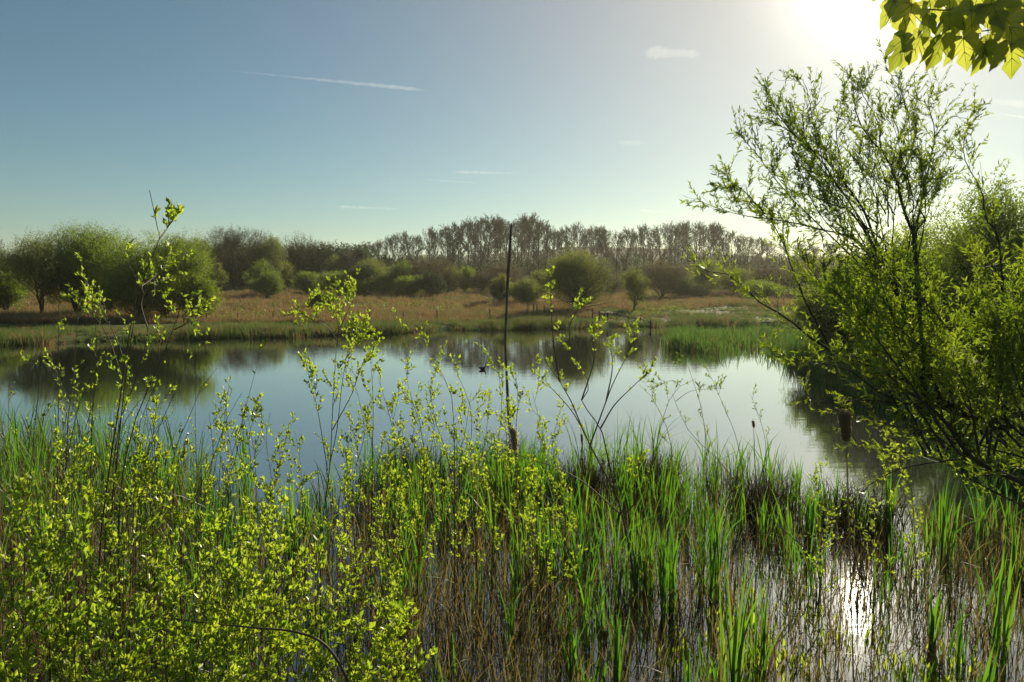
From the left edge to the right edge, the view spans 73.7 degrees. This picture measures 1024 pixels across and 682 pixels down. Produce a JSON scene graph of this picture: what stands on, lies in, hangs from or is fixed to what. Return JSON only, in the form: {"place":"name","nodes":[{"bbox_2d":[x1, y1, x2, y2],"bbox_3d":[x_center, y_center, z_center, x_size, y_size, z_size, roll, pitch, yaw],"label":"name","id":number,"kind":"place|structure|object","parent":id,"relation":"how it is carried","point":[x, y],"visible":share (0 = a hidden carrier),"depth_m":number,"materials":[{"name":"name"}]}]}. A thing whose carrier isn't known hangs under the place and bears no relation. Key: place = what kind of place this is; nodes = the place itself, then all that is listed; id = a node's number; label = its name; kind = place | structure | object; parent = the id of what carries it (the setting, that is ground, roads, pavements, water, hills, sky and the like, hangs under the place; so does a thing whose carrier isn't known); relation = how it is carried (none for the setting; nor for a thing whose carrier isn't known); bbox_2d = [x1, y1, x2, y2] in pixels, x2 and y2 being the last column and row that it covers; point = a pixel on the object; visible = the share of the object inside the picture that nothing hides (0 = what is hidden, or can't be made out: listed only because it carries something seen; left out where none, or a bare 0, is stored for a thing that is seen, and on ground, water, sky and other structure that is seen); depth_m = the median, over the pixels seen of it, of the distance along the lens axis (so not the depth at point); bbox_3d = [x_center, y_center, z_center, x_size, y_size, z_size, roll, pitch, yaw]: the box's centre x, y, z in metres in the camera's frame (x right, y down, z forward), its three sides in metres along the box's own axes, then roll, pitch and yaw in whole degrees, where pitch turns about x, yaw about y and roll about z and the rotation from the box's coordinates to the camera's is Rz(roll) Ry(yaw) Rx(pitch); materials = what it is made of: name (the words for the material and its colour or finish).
{"place":"outdoors","nodes":[
{"label":"outdoors","id":0,"kind":"place"},
{"bbox_2d":[37,247,850,280],"bbox_3d":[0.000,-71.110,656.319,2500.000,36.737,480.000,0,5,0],"label":"hill","id":1,"kind":"structure","parent":0,"point":[656,259],"depth_m":510.53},
{"bbox_2d":[0,282,1021,436],"bbox_3d":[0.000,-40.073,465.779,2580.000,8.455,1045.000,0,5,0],"label":"ground","id":2,"kind":"structure","parent":0,"point":[69,339],"depth_m":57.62,"materials":[{"name":"plant"}]},
{"bbox_2d":[0,268,33,310],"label":"green bush","id":3,"kind":"object","parent":2,"relation":"on","point":[8,296],"visible":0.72,"depth_m":69.05,"materials":[{"name":"green plant"}]},
{"bbox_2d":[0,480,67,681],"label":"willow shrub","id":4,"kind":"object","parent":2,"relation":"on","point":[14,515],"visible":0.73,"depth_m":4.56,"materials":[{"name":"green plant"}]},
{"bbox_2d":[0,226,75,313],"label":"hawthorn tree","id":5,"kind":"object","parent":2,"relation":"on","point":[18,260],"visible":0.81,"depth_m":64.74,"materials":[{"name":"green plant"}]},
{"bbox_2d":[0,564,101,681],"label":"willow shrub","id":6,"kind":"object","parent":2,"relation":"on","point":[21,654],"visible":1,"depth_m":3.99,"materials":[{"name":"green plant"}]},
{"bbox_2d":[0,426,103,681],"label":"willow shrub","id":7,"kind":"object","parent":2,"relation":"on","point":[53,527],"visible":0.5,"depth_m":4.88,"materials":[{"name":"green plant"}]},
{"bbox_2d":[9,503,106,681],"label":"willow shrub","id":8,"kind":"object","parent":2,"relation":"on","point":[71,642],"visible":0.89,"depth_m":4.28,"materials":[{"name":"green plant"}]},
{"bbox_2d":[4,282,122,681],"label":"willow sapling","id":9,"kind":"object","parent":2,"relation":"on","point":[67,400],"visible":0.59,"depth_m":5.39,"materials":[{"name":"green plant"}]},
{"bbox_2d":[23,220,116,312],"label":"hawthorn tree","id":10,"kind":"object","parent":2,"relation":"on","point":[72,282],"visible":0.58,"depth_m":64.43,"materials":[{"name":"green plant"}]},
{"bbox_2d":[40,217,159,311],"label":"hawthorn tree","id":11,"kind":"object","parent":2,"relation":"on","point":[110,237],"visible":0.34,"depth_m":65.07,"materials":[{"name":"green plant"}]},
{"bbox_2d":[68,571,170,681],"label":"willow shrub","id":12,"kind":"object","parent":2,"relation":"on","point":[113,621],"visible":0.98,"depth_m":4.13,"materials":[{"name":"green plant"}]},
{"bbox_2d":[77,457,168,681],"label":"willow shrub","id":13,"kind":"object","parent":2,"relation":"on","point":[109,529],"visible":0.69,"depth_m":4.93,"materials":[{"name":"green plant"}]},
{"bbox_2d":[70,190,184,681],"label":"willow sapling","id":14,"kind":"object","parent":2,"relation":"on","point":[172,214],"visible":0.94,"depth_m":4.97,"materials":[{"name":"green plant"}]},
{"bbox_2d":[0,328,267,676],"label":"willow sapling","id":15,"kind":"object","parent":2,"relation":"on","point":[128,439],"visible":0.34,"depth_m":6.37,"materials":[{"name":"green plant"}]},
{"bbox_2d":[86,255,182,318],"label":"green bush","id":16,"kind":"object","parent":2,"relation":"on","point":[117,281],"visible":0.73,"depth_m":60.47,"materials":[{"name":"green plant"}]},
{"bbox_2d":[60,239,215,681],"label":"willow sapling","id":17,"kind":"object","parent":2,"relation":"on","point":[139,282],"visible":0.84,"depth_m":5.34,"materials":[{"name":"green plant"}]},
{"bbox_2d":[87,226,222,316],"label":"willow tree","id":18,"kind":"object","parent":2,"relation":"on","point":[192,264],"visible":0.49,"depth_m":62.42,"materials":[{"name":"green plant"}]},
{"bbox_2d":[124,394,196,681],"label":"willow shrub","id":19,"kind":"object","parent":2,"relation":"on","point":[152,462],"visible":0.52,"depth_m":5.55,"materials":[{"name":"green plant"}]},
{"bbox_2d":[84,341,240,679],"bbox_3d":[-2.971,1.849,5.761,1.154,3.828,1.017,2,5,18],"label":"willow sapling","id":20,"kind":"object","parent":2,"relation":"on","point":[180,430],"visible":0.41,"depth_m":5.75,"materials":[{"name":"green plant"}]},
{"bbox_2d":[131,556,222,681],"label":"willow shrub","id":21,"kind":"object","parent":2,"relation":"on","point":[166,654],"visible":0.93,"depth_m":4.22,"materials":[{"name":"green plant"}]},
{"bbox_2d":[153,482,236,681],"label":"willow shrub","id":22,"kind":"object","parent":2,"relation":"on","point":[190,514],"visible":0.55,"depth_m":4.79,"materials":[{"name":"green plant"}]},
{"bbox_2d":[173,269,224,314],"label":"green bush","id":23,"kind":"object","parent":2,"relation":"on","point":[197,285],"visible":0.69,"depth_m":63.28,"materials":[{"name":"green plant"}]},
{"bbox_2d":[202,261,229,292],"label":"green bush","id":24,"kind":"object","parent":2,"relation":"on","point":[221,277],"visible":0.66,"depth_m":109.26,"materials":[{"name":"green plant"}]},
{"bbox_2d":[171,602,277,681],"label":"willow shrub","id":25,"kind":"object","parent":2,"relation":"on","point":[234,671],"visible":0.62,"depth_m":4.20,"materials":[{"name":"green plant"}]},
{"bbox_2d":[205,224,257,287],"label":"woodland tree","id":26,"kind":"object","parent":2,"relation":"on","point":[234,241],"visible":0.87,"depth_m":138.99,"materials":[{"name":"green plant"}]},
{"bbox_2d":[196,499,288,681],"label":"willow shrub","id":27,"kind":"object","parent":2,"relation":"on","point":[243,571],"visible":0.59,"depth_m":4.74,"materials":[{"name":"green plant"}]},
{"bbox_2d":[193,521,299,681],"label":"willow shrub","id":28,"kind":"object","parent":2,"relation":"on","point":[246,633],"visible":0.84,"depth_m":4.30,"materials":[{"name":"green plant"}]},
{"bbox_2d":[153,616,349,681],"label":"bent branch","id":29,"kind":"object","parent":28,"relation":"attached to","point":[326,646],"visible":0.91,"depth_m":4.06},
{"bbox_2d":[193,392,299,659],"bbox_3d":[-2.736,2.066,6.723,1.121,3.230,0.868,0,5,0],"label":"willow sapling","id":30,"kind":"object","parent":2,"relation":"on","point":[279,463],"visible":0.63,"depth_m":6.62,"materials":[{"name":"green plant"}]},
{"bbox_2d":[233,228,281,278],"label":"woodland tree","id":31,"kind":"object","parent":2,"relation":"on","point":[251,254],"visible":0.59,"depth_m":136.08,"materials":[{"name":"green plant"}]},
{"bbox_2d":[213,390,302,677],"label":"willow shoots","id":32,"kind":"object","parent":2,"relation":"on","point":[253,477],"visible":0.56,"depth_m":6.26,"materials":[{"name":"green plant"}]},
{"bbox_2d":[241,258,282,292],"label":"field bush","id":33,"kind":"object","parent":2,"relation":"on","point":[259,270],"visible":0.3,"depth_m":116.63,"materials":[{"name":"green plant"}]},
{"bbox_2d":[246,269,286,297],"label":"field bush","id":34,"kind":"object","parent":2,"relation":"on","point":[271,282],"visible":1,"depth_m":103.53,"materials":[{"name":"green plant"}]},
{"bbox_2d":[253,231,296,278],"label":"woodland tree","id":35,"kind":"object","parent":2,"relation":"on","point":[285,268],"visible":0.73,"depth_m":134.64,"materials":[{"name":"green plant"}]},
{"bbox_2d":[250,468,318,681],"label":"willow shrub","id":36,"kind":"object","parent":2,"relation":"on","point":[271,561],"visible":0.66,"depth_m":5.18,"materials":[{"name":"green plant"}]},
{"bbox_2d":[275,232,333,280],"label":"woodland tree","id":37,"kind":"object","parent":2,"relation":"on","point":[295,244],"visible":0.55,"depth_m":146.54,"materials":[{"name":"green plant"}]},
{"bbox_2d":[290,269,324,292],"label":"field bush","id":38,"kind":"object","parent":2,"relation":"on","point":[305,281],"visible":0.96,"depth_m":114.39,"materials":[{"name":"green plant"}]},
{"bbox_2d":[277,515,355,681],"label":"willow shrub","id":39,"kind":"object","parent":2,"relation":"on","point":[309,645],"visible":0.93,"depth_m":4.86,"materials":[{"name":"green plant"}]},
{"bbox_2d":[280,268,381,639],"bbox_3d":[-1.623,1.501,6.509,0.832,4.393,1.273,-1,5,-8],"label":"willow sapling","id":40,"kind":"object","parent":2,"relation":"on","point":[359,338],"visible":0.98,"depth_m":6.57,"materials":[{"name":"green plant"}]},
{"bbox_2d":[279,418,403,640],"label":"willow shoots","id":41,"kind":"object","parent":2,"relation":"on","point":[350,495],"visible":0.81,"depth_m":7.25,"materials":[{"name":"green plant"}]},
{"bbox_2d":[304,616,383,681],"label":"willow shrub","id":42,"kind":"object","parent":2,"relation":"on","point":[366,667],"visible":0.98,"depth_m":4.36,"materials":[{"name":"green plant"}]},
{"bbox_2d":[322,548,401,681],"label":"willow shrub","id":43,"kind":"object","parent":2,"relation":"on","point":[357,620],"visible":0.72,"depth_m":5.39,"materials":[{"name":"green plant"}]},
{"bbox_2d":[344,261,385,292],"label":"field bush","id":44,"kind":"object","parent":2,"relation":"on","point":[367,271],"visible":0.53,"depth_m":110.45,"materials":[{"name":"green plant"}]},
{"bbox_2d":[328,365,409,609],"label":"willow sapling","id":45,"kind":"object","parent":2,"relation":"on","point":[347,491],"visible":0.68,"depth_m":7.74,"materials":[{"name":"green plant"}]},
{"bbox_2d":[367,273,399,294],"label":"field bush","id":46,"kind":"object","parent":2,"relation":"on","point":[381,285],"visible":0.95,"depth_m":108.66,"materials":[{"name":"green plant"}]},
{"bbox_2d":[365,540,430,681],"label":"willow shrub","id":47,"kind":"object","parent":2,"relation":"on","point":[392,573],"visible":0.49,"depth_m":5.73,"materials":[{"name":"green plant"}]},
{"bbox_2d":[369,587,437,681],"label":"willow shrub","id":48,"kind":"object","parent":2,"relation":"on","point":[396,657],"visible":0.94,"depth_m":4.79,"materials":[{"name":"green plant"}]},
{"bbox_2d":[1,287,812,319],"bbox_3d":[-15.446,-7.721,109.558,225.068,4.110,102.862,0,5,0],"label":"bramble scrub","id":49,"kind":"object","parent":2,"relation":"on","point":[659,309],"visible":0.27,"depth_m":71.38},
{"bbox_2d":[344,308,476,640],"bbox_3d":[-1.148,1.632,7.443,1.177,3.971,1.200,-5,7,-42],"label":"willow sapling","id":50,"kind":"object","parent":2,"relation":"on","point":[370,427],"visible":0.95,"depth_m":7.42,"materials":[{"name":"green plant"}]},
{"bbox_2d":[413,270,450,295],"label":"field bush","id":51,"kind":"object","parent":2,"relation":"on","point":[431,283],"visible":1,"depth_m":102.67,"materials":[{"name":"green plant"}]},
{"bbox_2d":[403,253,463,292],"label":"field bush","id":52,"kind":"object","parent":2,"relation":"on","point":[421,268],"visible":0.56,"depth_m":114.62,"materials":[{"name":"green plant"}]},
{"bbox_2d":[387,361,498,594],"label":"willow sapling","id":53,"kind":"object","parent":2,"relation":"on","point":[417,407],"visible":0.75,"depth_m":8.28,"materials":[{"name":"green plant"}]},
{"bbox_2d":[0,283,958,323],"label":"rush field","id":54,"kind":"structure","parent":2,"relation":"on","point":[480,306],"depth_m":75.62,"materials":[{"name":"brown plant"}]},
{"bbox_2d":[418,342,544,616],"bbox_3d":[-0.272,1.790,7.750,1.460,3.603,0.823,-2,5,-24],"label":"willow sapling","id":55,"kind":"object","parent":2,"relation":"on","point":[464,437],"visible":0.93,"depth_m":7.61,"materials":[{"name":"green plant"}]},
{"bbox_2d":[487,272,511,301],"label":"field bush","id":56,"kind":"object","parent":2,"relation":"on","point":[497,288],"visible":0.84,"depth_m":87.21,"materials":[{"name":"green plant"}]},
{"bbox_2d":[484,260,526,284],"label":"field bush","id":57,"kind":"object","parent":2,"relation":"on","point":[514,272],"visible":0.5,"depth_m":117.00,"materials":[{"name":"green plant"}]},
{"bbox_2d":[147,240,871,287],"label":"woodland undergrowth","id":58,"kind":"object","parent":2,"relation":"on","point":[634,262],"visible":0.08,"depth_m":184.43,"materials":[{"name":"plant"}]},
{"bbox_2d":[0,429,1023,681],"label":"reeds","id":59,"kind":"object","parent":2,"relation":"on","point":[754,493],"visible":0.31,"depth_m":9.06,"materials":[{"name":"plant"}]},
{"bbox_2d":[509,218,526,275],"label":"alder tree","id":60,"kind":"object","parent":2,"relation":"on","point":[521,224],"visible":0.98,"depth_m":172.20,"materials":[{"name":"brown plant"}]},
{"bbox_2d":[505,276,548,302],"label":"field bush","id":61,"kind":"object","parent":2,"relation":"on","point":[527,290],"visible":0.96,"depth_m":84.62,"materials":[{"name":"green plant"}]},
{"bbox_2d":[491,370,582,583],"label":"willow sapling","id":62,"kind":"object","parent":2,"relation":"on","point":[557,451],"visible":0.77,"depth_m":8.58,"materials":[{"name":"green plant"}]},
{"bbox_2d":[519,415,587,621],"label":"willow shoots","id":63,"kind":"object","parent":2,"relation":"on","point":[524,517],"visible":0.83,"depth_m":7.67,"materials":[{"name":"green plant"}]},
{"bbox_2d":[492,265,657,605],"bbox_3d":[0.754,1.343,8.059,1.883,4.445,0.752,2,5,22],"label":"willow sapling","id":64,"kind":"object","parent":2,"relation":"on","point":[646,372],"visible":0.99,"depth_m":7.84,"materials":[{"name":"green plant"}]},
{"bbox_2d":[536,244,623,308],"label":"willow bush","id":65,"kind":"object","parent":2,"relation":"on","point":[571,275],"visible":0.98,"depth_m":70.45,"materials":[{"name":"green plant"}]},
{"bbox_2d":[618,265,652,309],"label":"bush","id":66,"kind":"object","parent":2,"relation":"on","point":[631,287],"visible":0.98,"depth_m":73.57,"materials":[{"name":"green plant"}]},
{"bbox_2d":[638,257,697,297],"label":"field bush","id":67,"kind":"object","parent":2,"relation":"on","point":[670,277],"visible":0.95,"depth_m":102.16,"materials":[{"name":"green plant"}]},
{"bbox_2d":[620,352,726,596],"bbox_3d":[1.960,1.832,8.162,1.383,3.450,0.840,0,5,0],"label":"willow sapling","id":68,"kind":"object","parent":2,"relation":"on","point":[675,382],"visible":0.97,"depth_m":8.01,"materials":[{"name":"green plant"}]},
{"bbox_2d":[685,255,728,290],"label":"field bush","id":69,"kind":"object","parent":2,"relation":"on","point":[701,279],"visible":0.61,"depth_m":116.95,"materials":[{"name":"green plant"}]},
{"bbox_2d":[705,265,763,294],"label":"field bush","id":70,"kind":"object","parent":2,"relation":"on","point":[730,283],"visible":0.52,"depth_m":108.60,"materials":[{"name":"green plant"}]},
{"bbox_2d":[672,362,823,589],"bbox_3d":[2.924,1.904,8.268,2.074,3.292,0.559,-1,5,-9],"label":"willow sapling","id":71,"kind":"object","parent":2,"relation":"on","point":[704,366],"visible":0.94,"depth_m":8.25,"materials":[{"name":"green plant"}]},
{"bbox_2d":[737,277,789,298],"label":"field bush","id":72,"kind":"object","parent":2,"relation":"on","point":[767,288],"visible":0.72,"depth_m":96.15,"materials":[{"name":"green plant"}]},
{"bbox_2d":[737,262,801,293],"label":"field bush","id":73,"kind":"object","parent":2,"relation":"on","point":[766,272],"visible":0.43,"depth_m":106.87,"materials":[{"name":"green plant"}]},
{"bbox_2d":[771,255,837,295],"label":"field bush","id":74,"kind":"object","parent":2,"relation":"on","point":[789,280],"visible":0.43,"depth_m":102.38,"materials":[{"name":"green plant"}]},
{"bbox_2d":[781,266,860,349],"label":"bank willow","id":75,"kind":"object","parent":2,"relation":"on","point":[825,325],"visible":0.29,"depth_m":33.84,"materials":[{"name":"green plant"}]},
{"bbox_2d":[676,38,1023,537],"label":"willow tree","id":76,"kind":"object","parent":2,"relation":"on","point":[937,363],"visible":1,"depth_m":6.30,"materials":[{"name":"green plant"}]},
{"bbox_2d":[802,419,930,606],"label":"willow shoots","id":77,"kind":"object","parent":2,"relation":"on","point":[905,472],"visible":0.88,"depth_m":7.97,"materials":[{"name":"green plant"}]},
{"bbox_2d":[806,207,971,353],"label":"bank willow","id":78,"kind":"object","parent":2,"relation":"on","point":[900,240],"visible":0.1,"depth_m":29.08,"materials":[{"name":"green plant"}]},
{"bbox_2d":[898,166,1023,360],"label":"bank willow","id":79,"kind":"object","parent":2,"relation":"on","point":[956,258],"visible":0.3,"depth_m":23.27,"materials":[{"name":"green plant"}]},
{"bbox_2d":[959,246,1023,402],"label":"bank willow","id":80,"kind":"object","parent":2,"relation":"on","point":[1005,278],"visible":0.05,"depth_m":17.57,"materials":[{"name":"green plant"}]},
{"bbox_2d":[0,325,1023,681],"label":"pond water","id":81,"kind":"structure","parent":0,"point":[278,375],"depth_m":17.68,"materials":[{"name":"liquid"}]},
{"bbox_2d":[276,477,347,574],"bbox_3d":[-2.571,2.425,8.858,0.942,1.490,1.046,-3,6,-35],"label":"cattail clump","id":82,"kind":"object","parent":81,"relation":"in","point":[292,537],"visible":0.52,"depth_m":8.90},
{"bbox_2d":[0,387,1023,681],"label":"green reeds","id":83,"kind":"object","parent":81,"relation":"in","point":[308,509],"visible":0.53,"depth_m":10.12,"materials":[{"name":"plant"}]},
{"bbox_2d":[0,403,1023,681],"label":"dead reeds","id":84,"kind":"object","parent":81,"relation":"in","point":[440,631],"visible":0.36,"depth_m":7.94,"materials":[{"name":"plant"}]},
{"bbox_2d":[508,420,525,681],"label":"cattail","id":85,"kind":"object","parent":81,"relation":"in","point":[513,432],"visible":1,"depth_m":6.14},
{"bbox_2d":[537,504,563,595],"bbox_3d":[0.392,2.622,8.360,0.305,1.182,0.734,3,6,29],"label":"cattail clump","id":86,"kind":"object","parent":81,"relation":"in","point":[542,562],"visible":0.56,"depth_m":8.44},
{"bbox_2d":[563,609,590,681],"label":"cattail clump","id":87,"kind":"object","parent":81,"relation":"in","point":[573,645],"visible":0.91,"depth_m":6.36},
{"bbox_2d":[595,583,630,681],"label":"cattail clump","id":88,"kind":"object","parent":81,"relation":"in","point":[617,663],"visible":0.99,"depth_m":6.14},
{"bbox_2d":[636,515,700,616],"bbox_3d":[1.824,2.561,7.830,0.346,1.394,0.839,-4,6,-39],"label":"cattail clump","id":89,"kind":"object","parent":81,"relation":"in","point":[671,572],"visible":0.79,"depth_m":7.79,"materials":[{"name":"plant"}]},
{"bbox_2d":[386,502,1022,681],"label":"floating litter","id":90,"kind":"object","parent":81,"relation":"on","point":[723,617],"visible":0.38,"depth_m":7.73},
{"bbox_2d":[690,464,752,614],"bbox_3d":[2.391,2.331,7.663,0.738,1.881,0.883,0,5,0],"label":"cattail clump","id":91,"kind":"object","parent":81,"relation":"in","point":[714,588],"visible":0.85,"depth_m":7.95,"materials":[{"name":"plant"}]},
{"bbox_2d":[703,542,771,681],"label":"cattail clump","id":92,"kind":"object","parent":81,"relation":"in","point":[736,661],"visible":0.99,"depth_m":5.88,"materials":[{"name":"plant"}]},
{"bbox_2d":[731,572,806,676],"bbox_3d":[2.543,2.736,6.724,0.634,1.236,0.551,0,5,0],"label":"cattail clump","id":93,"kind":"object","parent":81,"relation":"in","point":[764,629],"visible":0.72,"depth_m":6.65,"materials":[{"name":"plant"}]},
{"bbox_2d":[797,486,819,544],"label":"cattail clump","id":94,"kind":"object","parent":81,"relation":"in","point":[809,523],"visible":0.64,"depth_m":9.91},
{"bbox_2d":[655,580,1002,681],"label":"water plants","id":95,"kind":"object","parent":81,"relation":"on","point":[904,666],"visible":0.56,"depth_m":6.93,"materials":[{"name":"green plant"}]},
{"bbox_2d":[837,405,853,681],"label":"cattail","id":96,"kind":"object","parent":81,"relation":"in","point":[844,420],"visible":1,"depth_m":5.59},
{"bbox_2d":[773,329,1023,493],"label":"bank reeds","id":97,"kind":"object","parent":81,"relation":"on","point":[814,369],"visible":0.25,"depth_m":22.95,"materials":[{"name":"plant"}]},
{"bbox_2d":[924,589,945,661],"bbox_3d":[4.270,2.867,6.859,0.200,0.951,0.360,3,6,28],"label":"cattail clump","id":98,"kind":"object","parent":81,"relation":"in","point":[933,615],"visible":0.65,"depth_m":6.85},
{"bbox_2d":[918,480,966,565],"bbox_3d":[5.880,2.464,9.313,0.502,1.333,0.670,1,5,14],"label":"cattail clump","id":99,"kind":"object","parent":81,"relation":"in","point":[943,519],"visible":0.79,"depth_m":9.16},
{"bbox_2d":[955,545,1021,668],"bbox_3d":[4.820,2.658,7.000,0.281,1.344,0.726,-1,5,-14],"label":"cattail clump","id":100,"kind":"object","parent":81,"relation":"in","point":[1006,624],"visible":0.76,"depth_m":6.74,"materials":[{"name":"plant"}]},
{"bbox_2d":[998,493,1023,582],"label":"cattail clump","id":101,"kind":"object","parent":81,"relation":"in","point":[1014,548],"visible":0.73,"depth_m":8.67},
{"bbox_2d":[0,0,1023,260],"label":"sky","id":102,"kind":"structure","parent":0,"point":[356,122],"materials":[{"name":"blue"}]},
{"bbox_2d":[653,322,965,355],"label":"reed island","id":103,"kind":"structure","parent":0,"point":[700,339],"depth_m":39.76,"materials":[{"name":"plant"}]},
{"bbox_2d":[871,0,1023,79],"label":"sycamore branch","id":104,"kind":"object","parent":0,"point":[1003,20],"visible":1,"depth_m":2.78,"materials":[{"name":"plant"}]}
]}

